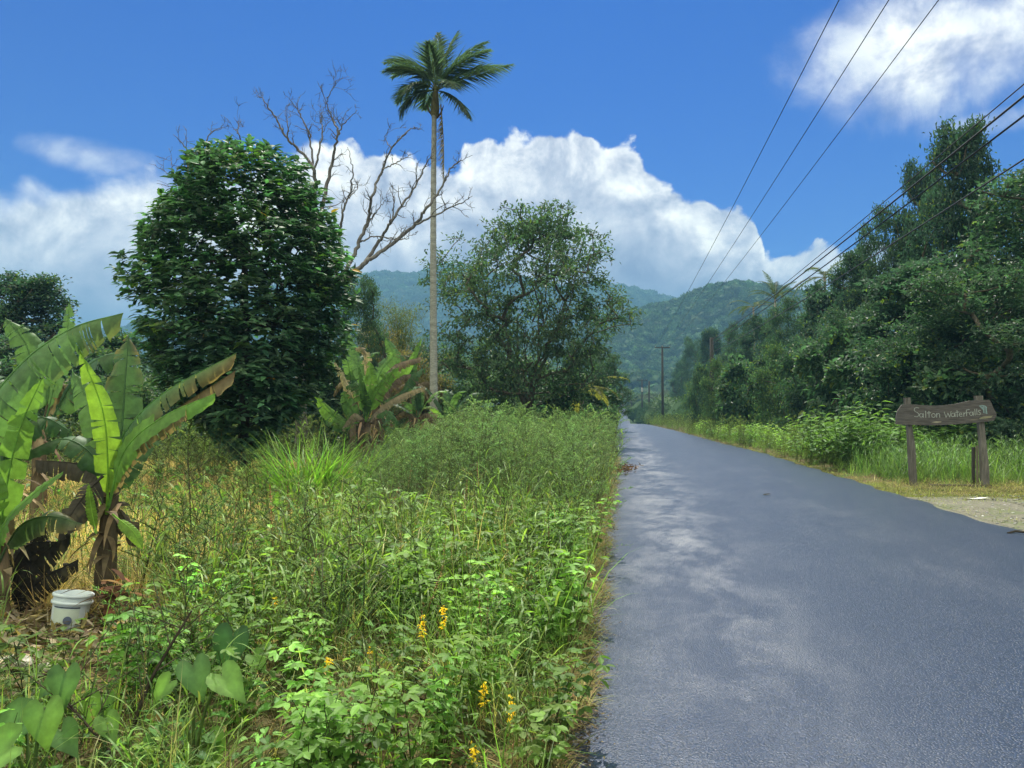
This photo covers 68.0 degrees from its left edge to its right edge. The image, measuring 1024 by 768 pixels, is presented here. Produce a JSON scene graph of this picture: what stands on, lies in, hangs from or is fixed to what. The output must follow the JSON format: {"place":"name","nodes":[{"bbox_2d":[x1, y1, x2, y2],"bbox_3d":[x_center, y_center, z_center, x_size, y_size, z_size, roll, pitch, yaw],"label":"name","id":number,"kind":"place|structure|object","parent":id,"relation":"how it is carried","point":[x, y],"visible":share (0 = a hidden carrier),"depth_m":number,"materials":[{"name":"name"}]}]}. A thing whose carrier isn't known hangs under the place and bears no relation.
{"place":"outdoors","nodes":[
{"label":"outdoors","id":0,"kind":"place"},
{"bbox_2d":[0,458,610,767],"bbox_3d":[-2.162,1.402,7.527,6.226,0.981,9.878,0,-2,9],"label":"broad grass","id":1,"kind":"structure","parent":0,"point":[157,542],"depth_m":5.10,"materials":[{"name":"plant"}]},
{"bbox_2d":[318,394,633,561],"bbox_3d":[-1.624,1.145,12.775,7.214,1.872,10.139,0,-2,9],"label":"tall weed bank","id":2,"kind":"structure","parent":0,"point":[461,450],"depth_m":11.25,"materials":[{"name":"green plant"}]},
{"bbox_2d":[0,282,1023,767],"bbox_3d":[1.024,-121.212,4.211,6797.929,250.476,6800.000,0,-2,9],"label":"ground","id":3,"kind":"structure","parent":0,"point":[410,716],"depth_m":4.41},
{"bbox_2d":[0,299,50,403],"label":"forest tree","id":4,"kind":"object","parent":3,"relation":"on","point":[4,341],"visible":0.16,"depth_m":27.95,"materials":[{"name":"green plant"}]},
{"bbox_2d":[0,695,78,767],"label":"taro plant","id":5,"kind":"object","parent":3,"relation":"on","point":[41,724],"visible":1,"depth_m":3.03,"materials":[{"name":"green plant"}]},
{"bbox_2d":[0,352,106,456],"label":"shrub","id":6,"kind":"object","parent":3,"relation":"on","point":[6,369],"visible":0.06,"depth_m":23.94,"materials":[{"name":"green plant"}]},
{"bbox_2d":[0,267,113,380],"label":"forest tree","id":7,"kind":"object","parent":3,"relation":"on","point":[33,295],"visible":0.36,"depth_m":29.57,"materials":[{"name":"green plant"}]},
{"bbox_2d":[38,662,80,758],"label":"taro plant","id":8,"kind":"object","parent":3,"relation":"on","point":[60,681],"visible":0.69,"depth_m":3.39,"materials":[{"name":"green plant"}]},
{"bbox_2d":[0,375,119,464],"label":"shrub","id":9,"kind":"object","parent":3,"relation":"on","point":[75,419],"visible":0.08,"depth_m":20.67,"materials":[{"name":"green plant"}]},
{"bbox_2d":[0,313,122,618],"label":"banana plant","id":10,"kind":"object","parent":3,"relation":"on","point":[32,386],"visible":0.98,"depth_m":5.87,"materials":[{"name":"green plant"}]},
{"bbox_2d":[0,301,124,526],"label":"banana plant","id":11,"kind":"object","parent":3,"relation":"on","point":[58,399],"visible":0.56,"depth_m":9.98,"materials":[{"name":"green plant"}]},
{"bbox_2d":[50,589,94,631],"bbox_3d":[-3.286,1.707,5.641,0.280,0.308,0.280,7,-8,-8],"label":"plastic bucket","id":12,"kind":"object","parent":3,"relation":"on","point":[64,608],"visible":0.81,"depth_m":5.55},
{"bbox_2d":[0,615,147,758],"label":"sapling","id":13,"kind":"object","parent":3,"relation":"on","point":[73,710],"visible":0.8,"depth_m":3.40,"materials":[{"name":"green plant"}]},
{"bbox_2d":[81,688,119,766],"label":"taro plant","id":14,"kind":"object","parent":3,"relation":"on","point":[100,726],"visible":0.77,"depth_m":3.46,"materials":[{"name":"green plant"}]},
{"bbox_2d":[61,569,160,626],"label":"plant","id":15,"kind":"object","parent":3,"relation":"on","point":[114,593],"visible":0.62,"depth_m":5.65,"materials":[{"name":"brown plant"}]},
{"bbox_2d":[19,334,235,609],"bbox_3d":[-3.095,0.731,6.235,1.996,2.396,1.035,0,-2,9],"label":"banana plant","id":16,"kind":"object","parent":3,"relation":"on","point":[107,463],"visible":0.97,"depth_m":6.05,"materials":[{"name":"green plant"}]},
{"bbox_2d":[75,327,186,422],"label":"shrub","id":17,"kind":"object","parent":3,"relation":"on","point":[116,341],"visible":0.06,"depth_m":35.04,"materials":[{"name":"green plant"}]},
{"bbox_2d":[60,374,205,461],"bbox_3d":[-12.051,1.153,24.072,4.981,2.956,4.335,1,-2,-22],"label":"shrub","id":18,"kind":"object","parent":3,"relation":"on","point":[146,396],"visible":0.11,"depth_m":23.78,"materials":[{"name":"green plant"}]},
{"bbox_2d":[83,575,250,745],"bbox_3d":[-1.663,1.417,3.606,0.878,1.032,0.314,0,-2,9],"label":"sapling","id":19,"kind":"object","parent":3,"relation":"on","point":[157,668],"visible":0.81,"depth_m":3.61,"materials":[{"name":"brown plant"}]},
{"bbox_2d":[0,412,356,485],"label":"field growth","id":20,"kind":"object","parent":3,"relation":"on","point":[206,443],"visible":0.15,"depth_m":19.79,"materials":[{"name":"green plant"}]},
{"bbox_2d":[17,454,356,537],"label":"vines in field","id":21,"kind":"object","parent":3,"relation":"on","point":[178,486],"visible":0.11,"depth_m":11.54,"materials":[{"name":"green plant"}]},
{"bbox_2d":[130,653,246,767],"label":"taro plant","id":22,"kind":"object","parent":3,"relation":"on","point":[228,682],"visible":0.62,"depth_m":3.40,"materials":[{"name":"green plant"}]},
{"bbox_2d":[8,452,388,628],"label":"dry grass","id":23,"kind":"structure","parent":3,"relation":"on","point":[74,490],"depth_m":8.50,"materials":[{"name":"yellow plant"}]},
{"bbox_2d":[0,564,429,754],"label":"leaf litter ground","id":24,"kind":"structure","parent":3,"relation":"on","point":[31,620],"depth_m":5.31,"materials":[{"name":"plant"}]},
{"bbox_2d":[104,134,363,481],"bbox_3d":[-5.982,-1.548,17.034,5.495,8.127,5.479,0,-2,9],"label":"dome tree","id":25,"kind":"object","parent":3,"relation":"on","point":[203,331],"visible":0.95,"depth_m":15.96,"materials":[{"name":"green plant"}]},
{"bbox_2d":[212,622,266,712],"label":"taro plant","id":26,"kind":"object","parent":3,"relation":"on","point":[223,631],"visible":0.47,"depth_m":4.01,"materials":[{"name":"green plant"}]},
{"bbox_2d":[0,554,483,767],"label":"heart leaved vines","id":27,"kind":"object","parent":3,"relation":"on","point":[267,738],"visible":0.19,"depth_m":3.84,"materials":[{"name":"green plant"}]},
{"bbox_2d":[0,432,525,659],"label":"fine weeds","id":28,"kind":"object","parent":3,"relation":"on","point":[161,461],"visible":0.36,"depth_m":8.83,"materials":[{"name":"green plant"}]},
{"bbox_2d":[153,417,401,507],"bbox_3d":[-3.505,1.237,12.537,4.980,1.630,4.081,0,-2,9],"label":"grass clump","id":29,"kind":"object","parent":3,"relation":"on","point":[326,474],"visible":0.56,"depth_m":12.23,"materials":[{"name":"plant"}]},
{"bbox_2d":[0,523,578,767],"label":"narrow leaved weeds","id":30,"kind":"object","parent":3,"relation":"on","point":[123,569],"visible":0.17,"depth_m":5.42,"materials":[{"name":"green plant"}]},
{"bbox_2d":[2,452,576,767],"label":"seed stalks","id":31,"kind":"object","parent":3,"relation":"on","point":[270,507],"visible":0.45,"depth_m":5.82,"materials":[{"name":"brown plant"}]},
{"bbox_2d":[236,352,351,454],"bbox_3d":[-8.268,0.915,29.891,5.367,4.644,5.592,1,-3,-35],"label":"shrub","id":32,"kind":"object","parent":3,"relation":"on","point":[315,412],"visible":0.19,"depth_m":29.60,"materials":[{"name":"green plant"}]},
{"bbox_2d":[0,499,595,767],"bbox_3d":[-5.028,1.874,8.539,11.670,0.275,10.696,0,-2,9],"label":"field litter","id":33,"kind":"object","parent":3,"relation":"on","point":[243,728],"visible":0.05,"depth_m":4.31,"materials":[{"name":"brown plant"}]},
{"bbox_2d":[0,465,597,764],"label":"feathery weeds","id":34,"kind":"object","parent":3,"relation":"on","point":[296,530],"visible":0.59,"depth_m":5.73,"materials":[{"name":"green plant"}]},
{"bbox_2d":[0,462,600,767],"bbox_3d":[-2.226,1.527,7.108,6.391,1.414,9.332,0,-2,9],"label":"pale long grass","id":35,"kind":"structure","parent":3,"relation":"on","point":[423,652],"depth_m":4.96,"materials":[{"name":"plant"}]},
{"bbox_2d":[0,500,613,767],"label":"dry straw","id":36,"kind":"object","parent":3,"relation":"on","point":[267,666],"visible":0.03,"depth_m":4.71,"materials":[{"name":"beige plant"}]},
{"bbox_2d":[0,478,621,767],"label":"leafy herbs","id":37,"kind":"object","parent":3,"relation":"on","point":[313,737],"visible":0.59,"depth_m":4.06,"materials":[{"name":"green plant"}]},
{"bbox_2d":[149,61,474,453],"bbox_3d":[-6.534,-4.108,24.914,10.638,12.823,1.599,0,-2,0],"label":"bare tree","id":38,"kind":"object","parent":3,"relation":"on","point":[368,258],"visible":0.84,"depth_m":24.99,"materials":[{"name":"brown plant"}]},
{"bbox_2d":[0,446,635,767],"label":"green grass","id":39,"kind":"structure","parent":3,"relation":"on","point":[560,637],"depth_m":4.97,"materials":[{"name":"plant"}]},
{"bbox_2d":[328,348,379,456],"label":"banana plant","id":40,"kind":"object","parent":3,"relation":"on","point":[348,370],"visible":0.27,"depth_m":26.39,"materials":[{"name":"green plant"}]},
{"bbox_2d":[324,271,396,451],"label":"forest tree","id":41,"kind":"object","parent":3,"relation":"on","point":[370,321],"visible":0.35,"depth_m":29.73,"materials":[{"name":"green plant"}]},
{"bbox_2d":[59,263,676,361],"bbox_3d":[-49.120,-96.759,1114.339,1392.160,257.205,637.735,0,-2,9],"label":"mountain forest","id":42,"kind":"object","parent":3,"relation":"on","point":[399,284],"visible":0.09,"depth_m":1203.38,"materials":[{"name":"plant"}]},
{"bbox_2d":[315,360,424,465],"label":"banana plant","id":43,"kind":"object","parent":3,"relation":"on","point":[368,396],"visible":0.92,"depth_m":19.39,"materials":[{"name":"green plant"}]},
{"bbox_2d":[334,334,425,460],"bbox_3d":[-4.222,0.468,24.037,2.746,4.194,1.544,1,-2,-16],"label":"banana plant","id":44,"kind":"object","parent":3,"relation":"on","point":[405,366],"visible":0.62,"depth_m":23.91,"materials":[{"name":"green plant"}]},
{"bbox_2d":[374,292,429,427],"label":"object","id":45,"kind":"object","parent":3,"relation":"on","point":[400,326],"visible":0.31,"depth_m":46.81,"materials":[{"name":"green plant"}]},
{"bbox_2d":[382,386,446,459],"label":"banana plant","id":46,"kind":"object","parent":3,"relation":"on","point":[418,401],"visible":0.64,"depth_m":24.44,"materials":[{"name":"green plant"}]},
{"bbox_2d":[397,340,455,422],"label":"bamboo clump","id":47,"kind":"object","parent":3,"relation":"on","point":[423,377],"visible":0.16,"depth_m":41.50,"materials":[{"name":"green plant"}]},
{"bbox_2d":[380,31,515,454],"bbox_3d":[-2.379,-5.405,28.229,5.221,16.245,3.329,0,-2,9],"label":"palm","id":48,"kind":"object","parent":3,"relation":"on","point":[434,58],"visible":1,"depth_m":28.18,"materials":[{"name":"green plant"}]},
{"bbox_2d":[415,386,483,432],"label":"banana plant","id":49,"kind":"object","parent":3,"relation":"on","point":[451,400],"visible":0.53,"depth_m":27.04,"materials":[{"name":"green plant"}]},
{"bbox_2d":[146,370,807,424],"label":"valley forest","id":50,"kind":"object","parent":3,"relation":"on","point":[638,414],"visible":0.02,"depth_m":162.58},
{"bbox_2d":[437,347,520,417],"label":"shrub","id":51,"kind":"object","parent":3,"relation":"on","point":[464,394],"visible":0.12,"depth_m":45.17,"materials":[{"name":"green plant"}]},
{"bbox_2d":[441,371,527,424],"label":"shrub","id":52,"kind":"object","parent":3,"relation":"on","point":[480,398],"visible":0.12,"depth_m":41.40,"materials":[{"name":"green plant"}]},
{"bbox_2d":[337,402,634,479],"bbox_3d":[-4.435,1.808,32.559,18.907,1.990,30.108,0,-2,9],"label":"bush","id":53,"kind":"object","parent":3,"relation":"on","point":[611,428],"visible":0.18,"depth_m":22.66,"materials":[{"name":"green plant"}]},
{"bbox_2d":[405,198,646,431],"bbox_3d":[0.949,-2.568,33.865,10.802,11.390,10.454,1,-2,-26],"label":"spreading tree","id":54,"kind":"object","parent":3,"relation":"on","point":[514,378],"visible":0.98,"depth_m":33.06,"materials":[{"name":"green plant"}]},
{"bbox_2d":[293,351,762,401],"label":"plateau forest","id":55,"kind":"object","parent":3,"relation":"on","point":[653,377],"visible":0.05,"depth_m":420.04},
{"bbox_2d":[457,457,624,767],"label":"dry edge grass","id":56,"kind":"structure","parent":3,"relation":"on","point":[555,762],"depth_m":4.43,"materials":[{"name":"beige plant"}]},
{"bbox_2d":[215,279,893,376],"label":"hill forest","id":57,"kind":"object","parent":3,"relation":"on","point":[633,345],"visible":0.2,"depth_m":556.26,"materials":[{"name":"plant"}]},
{"bbox_2d":[532,379,604,424],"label":"shrub","id":58,"kind":"object","parent":3,"relation":"on","point":[565,406],"visible":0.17,"depth_m":35.85,"materials":[{"name":"green plant"}]},
{"bbox_2d":[570,379,625,431],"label":"shrub","id":59,"kind":"object","parent":3,"relation":"on","point":[610,396],"visible":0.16,"depth_m":45.34,"materials":[{"name":"green plant"}]},
{"bbox_2d":[585,353,636,423],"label":"forest tree","id":60,"kind":"object","parent":3,"relation":"on","point":[613,368],"visible":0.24,"depth_m":57.53,"materials":[{"name":"green plant"}]},
{"bbox_2d":[674,335,708,396],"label":"forest tree","id":61,"kind":"object","parent":3,"relation":"on","point":[688,351],"visible":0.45,"depth_m":154.27,"materials":[{"name":"green plant"}]},
{"bbox_2d":[683,362,717,429],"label":"shrub","id":62,"kind":"object","parent":3,"relation":"on","point":[700,369],"visible":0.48,"depth_m":64.41,"materials":[{"name":"green plant"}]},
{"bbox_2d":[686,325,723,397],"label":"forest tree","id":63,"kind":"object","parent":3,"relation":"on","point":[708,334],"visible":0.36,"depth_m":116.00,"materials":[{"name":"green plant"}]},
{"bbox_2d":[710,337,714,418],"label":"utility pole","id":64,"kind":"object","parent":3,"relation":"on","point":[711,349],"visible":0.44,"depth_m":55.03,"materials":[{"name":"brown wood"}]},
{"bbox_2d":[712,95,1023,339],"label":"overhead cable","id":65,"kind":"object","parent":64,"relation":"attached to","point":[979,132],"visible":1,"depth_m":16.29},
{"bbox_2d":[712,115,1023,343],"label":"overhead cable","id":66,"kind":"object","parent":64,"relation":"attached to","point":[984,145],"visible":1,"depth_m":16.29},
{"bbox_2d":[719,158,1023,348],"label":"overhead cable","id":67,"kind":"object","parent":64,"relation":"attached to","point":[1020,161],"visible":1,"depth_m":16.38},
{"bbox_2d":[695,353,736,429],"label":"shrub","id":68,"kind":"object","parent":3,"relation":"on","point":[715,367],"visible":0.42,"depth_m":52.95,"materials":[{"name":"green plant"}]},
{"bbox_2d":[709,317,763,388],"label":"forest tree","id":69,"kind":"object","parent":3,"relation":"on","point":[730,337],"visible":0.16,"depth_m":84.45,"materials":[{"name":"green plant"}]},
{"bbox_2d":[712,359,766,430],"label":"shrub","id":70,"kind":"object","parent":3,"relation":"on","point":[730,376],"visible":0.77,"depth_m":48.05,"materials":[{"name":"green plant"}]},
{"bbox_2d":[734,352,784,427],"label":"shrub","id":71,"kind":"object","parent":3,"relation":"on","point":[760,359],"visible":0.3,"depth_m":49.30,"materials":[{"name":"green plant"}]},
{"bbox_2d":[734,313,786,411],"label":"forest tree","id":72,"kind":"object","parent":3,"relation":"on","point":[747,340],"visible":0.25,"depth_m":65.89,"materials":[{"name":"green plant"}]},
{"bbox_2d":[748,337,807,428],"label":"shrub","id":73,"kind":"object","parent":3,"relation":"on","point":[764,375],"visible":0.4,"depth_m":43.13,"materials":[{"name":"green plant"}]},
{"bbox_2d":[750,294,817,420],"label":"forest tree","id":74,"kind":"object","parent":3,"relation":"on","point":[787,334],"visible":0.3,"depth_m":55.13,"materials":[{"name":"green plant"}]},
{"bbox_2d":[763,334,838,437],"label":"shrub","id":75,"kind":"object","parent":3,"relation":"on","point":[795,404],"visible":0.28,"depth_m":37.99,"materials":[{"name":"green plant"}]},
{"bbox_2d":[643,412,969,461],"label":"verge weeds","id":76,"kind":"object","parent":3,"relation":"on","point":[670,423],"visible":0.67,"depth_m":38.61,"materials":[{"name":"green plant"}]},
{"bbox_2d":[774,280,849,428],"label":"forest tree","id":77,"kind":"object","parent":3,"relation":"on","point":[816,300],"visible":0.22,"depth_m":48.57,"materials":[{"name":"green plant"}]},
{"bbox_2d":[694,419,946,457],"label":"verge creepers","id":78,"kind":"object","parent":3,"relation":"on","point":[763,432],"visible":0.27,"depth_m":34.47,"materials":[{"name":"green plant"}]},
{"bbox_2d":[778,323,866,435],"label":"shrub","id":79,"kind":"object","parent":3,"relation":"on","point":[819,394],"visible":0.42,"depth_m":33.02,"materials":[{"name":"green plant"}]},
{"bbox_2d":[785,411,859,462],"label":"ginger plant","id":80,"kind":"object","parent":3,"relation":"on","point":[809,435],"visible":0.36,"depth_m":23.93,"materials":[{"name":"green plant"}]},
{"bbox_2d":[806,244,888,362],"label":"forest tree","id":81,"kind":"object","parent":3,"relation":"on","point":[849,257],"visible":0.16,"depth_m":42.49,"materials":[{"name":"green plant"}]},
{"bbox_2d":[791,297,906,405],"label":"forest tree","id":82,"kind":"object","parent":3,"relation":"on","point":[866,308],"visible":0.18,"depth_m":33.45,"materials":[{"name":"green plant"}]},
{"bbox_2d":[686,421,1023,485],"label":"verge grass","id":83,"kind":"structure","parent":3,"relation":"on","point":[994,475],"depth_m":17.66,"materials":[{"name":"plant"}]},
{"bbox_2d":[808,337,904,436],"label":"shrub","id":84,"kind":"object","parent":3,"relation":"on","point":[843,370],"visible":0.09,"depth_m":28.88,"materials":[{"name":"green plant"}]},
{"bbox_2d":[786,401,959,468],"bbox_3d":[10.543,1.417,21.432,4.913,1.917,4.054,0,-2,9],"label":"ginger plant","id":85,"kind":"object","parent":3,"relation":"on","point":[856,428],"visible":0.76,"depth_m":21.27,"materials":[{"name":"green plant"}]},
{"bbox_2d":[839,200,919,334],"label":"forest tree","id":86,"kind":"object","parent":3,"relation":"on","point":[868,251],"visible":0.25,"depth_m":39.98,"materials":[{"name":"green plant"}]},
{"bbox_2d":[841,410,945,456],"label":"ginger plant","id":87,"kind":"object","parent":3,"relation":"on","point":[897,436],"visible":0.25,"depth_m":22.22,"materials":[{"name":"green plant"}]},
{"bbox_2d":[844,341,977,452],"bbox_3d":[13.466,0.594,25.369,4.470,4.277,4.412,1,-2,-34],"label":"shrub","id":88,"kind":"object","parent":3,"relation":"on","point":[885,370],"visible":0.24,"depth_m":25.35,"materials":[{"name":"green plant"}]},
{"bbox_2d":[878,155,950,344],"bbox_3d":[21.664,-4.311,39.307,4.119,15.526,4.247,1,-2,-21],"label":"forest tree","id":89,"kind":"object","parent":3,"relation":"on","point":[909,172],"visible":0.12,"depth_m":39.47,"materials":[{"name":"green plant"}]},
{"bbox_2d":[838,256,993,435],"bbox_3d":[14.996,-0.993,28.168,6.280,7.646,6.300,1,-2,-31],"label":"forest tree","id":90,"kind":"object","parent":3,"relation":"on","point":[885,287],"visible":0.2,"depth_m":27.84,"materials":[{"name":"green plant"}]},
{"bbox_2d":[826,429,1023,482],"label":"tall grass behind sign","id":91,"kind":"structure","parent":3,"relation":"on","point":[889,457],"depth_m":18.69,"materials":[{"name":"plant"}]},
{"bbox_2d":[873,412,999,449],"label":"ginger plant","id":92,"kind":"object","parent":3,"relation":"on","point":[948,431],"visible":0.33,"depth_m":23.00,"materials":[{"name":"green plant"}]},
{"bbox_2d":[858,256,1023,449],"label":"forest tree","id":93,"kind":"object","parent":3,"relation":"on","point":[984,328],"visible":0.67,"depth_m":23.42,"materials":[{"name":"green plant"}]},
{"bbox_2d":[859,478,1023,502],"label":"cut verge grass","id":94,"kind":"structure","parent":3,"relation":"on","point":[928,491],"depth_m":15.17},
{"bbox_2d":[859,473,1023,497],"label":"cut grass clippings","id":95,"kind":"object","parent":3,"relation":"on","point":[954,487],"visible":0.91,"depth_m":15.37,"materials":[{"name":"yellow plant"}]},
{"bbox_2d":[895,396,996,486],"bbox_3d":[9.263,1.249,16.268,1.994,1.997,0.310,0,-2,9],"label":"name board","id":96,"kind":"object","parent":3,"relation":"on","point":[979,411],"visible":0.99,"depth_m":16.17,"materials":[{"name":"brown wood"}]},
{"bbox_2d":[884,350,1023,455],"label":"shrub","id":97,"kind":"object","parent":3,"relation":"on","point":[937,383],"visible":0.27,"depth_m":23.07,"materials":[{"name":"green plant"}]},
{"bbox_2d":[894,113,1021,358],"bbox_3d":[18.685,-4.078,30.824,4.986,14.392,5.141,0,-2,7],"label":"forest tree","id":98,"kind":"object","parent":3,"relation":"on","point":[970,169],"visible":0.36,"depth_m":30.82,"materials":[{"name":"green plant"}]},
{"bbox_2d":[902,163,1023,349],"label":"forest tree","id":99,"kind":"object","parent":3,"relation":"on","point":[964,236],"visible":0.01,"depth_m":31.57,"materials":[{"name":"green plant"}]},
{"bbox_2d":[906,167,1023,385],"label":"forest tree","id":100,"kind":"object","parent":3,"relation":"on","point":[1017,216],"visible":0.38,"depth_m":26.07,"materials":[{"name":"green plant"}]},
{"bbox_2d":[907,496,1023,530],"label":"gravel lay by","id":101,"kind":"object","parent":3,"relation":"on","point":[998,506],"visible":0.64,"depth_m":12.39,"materials":[{"name":"gravel"}]},
{"bbox_2d":[949,345,1023,446],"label":"shrub","id":102,"kind":"object","parent":3,"relation":"on","point":[1012,399],"visible":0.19,"depth_m":23.05,"materials":[{"name":"green plant"}]},
{"bbox_2d":[970,325,1023,406],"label":"shrub","id":103,"kind":"object","parent":3,"relation":"on","point":[986,359],"visible":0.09,"depth_m":24.02,"materials":[{"name":"green plant"}]},
{"bbox_2d":[0,0,1023,351],"label":"sky","id":104,"kind":"structure","parent":0,"point":[652,118],"materials":[{"name":"blue"}]},
{"bbox_2d":[555,406,1023,767],"bbox_3d":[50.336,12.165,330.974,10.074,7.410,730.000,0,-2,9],"label":"road","id":105,"kind":"structure","parent":0,"point":[799,616],"depth_m":5.52,"materials":[{"name":"asphalt"}]},
{"bbox_2d":[564,479,626,767],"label":"edge debris","id":106,"kind":"object","parent":105,"relation":"on","point":[578,741],"visible":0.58,"depth_m":4.09,"materials":[{"name":"brown plant"}]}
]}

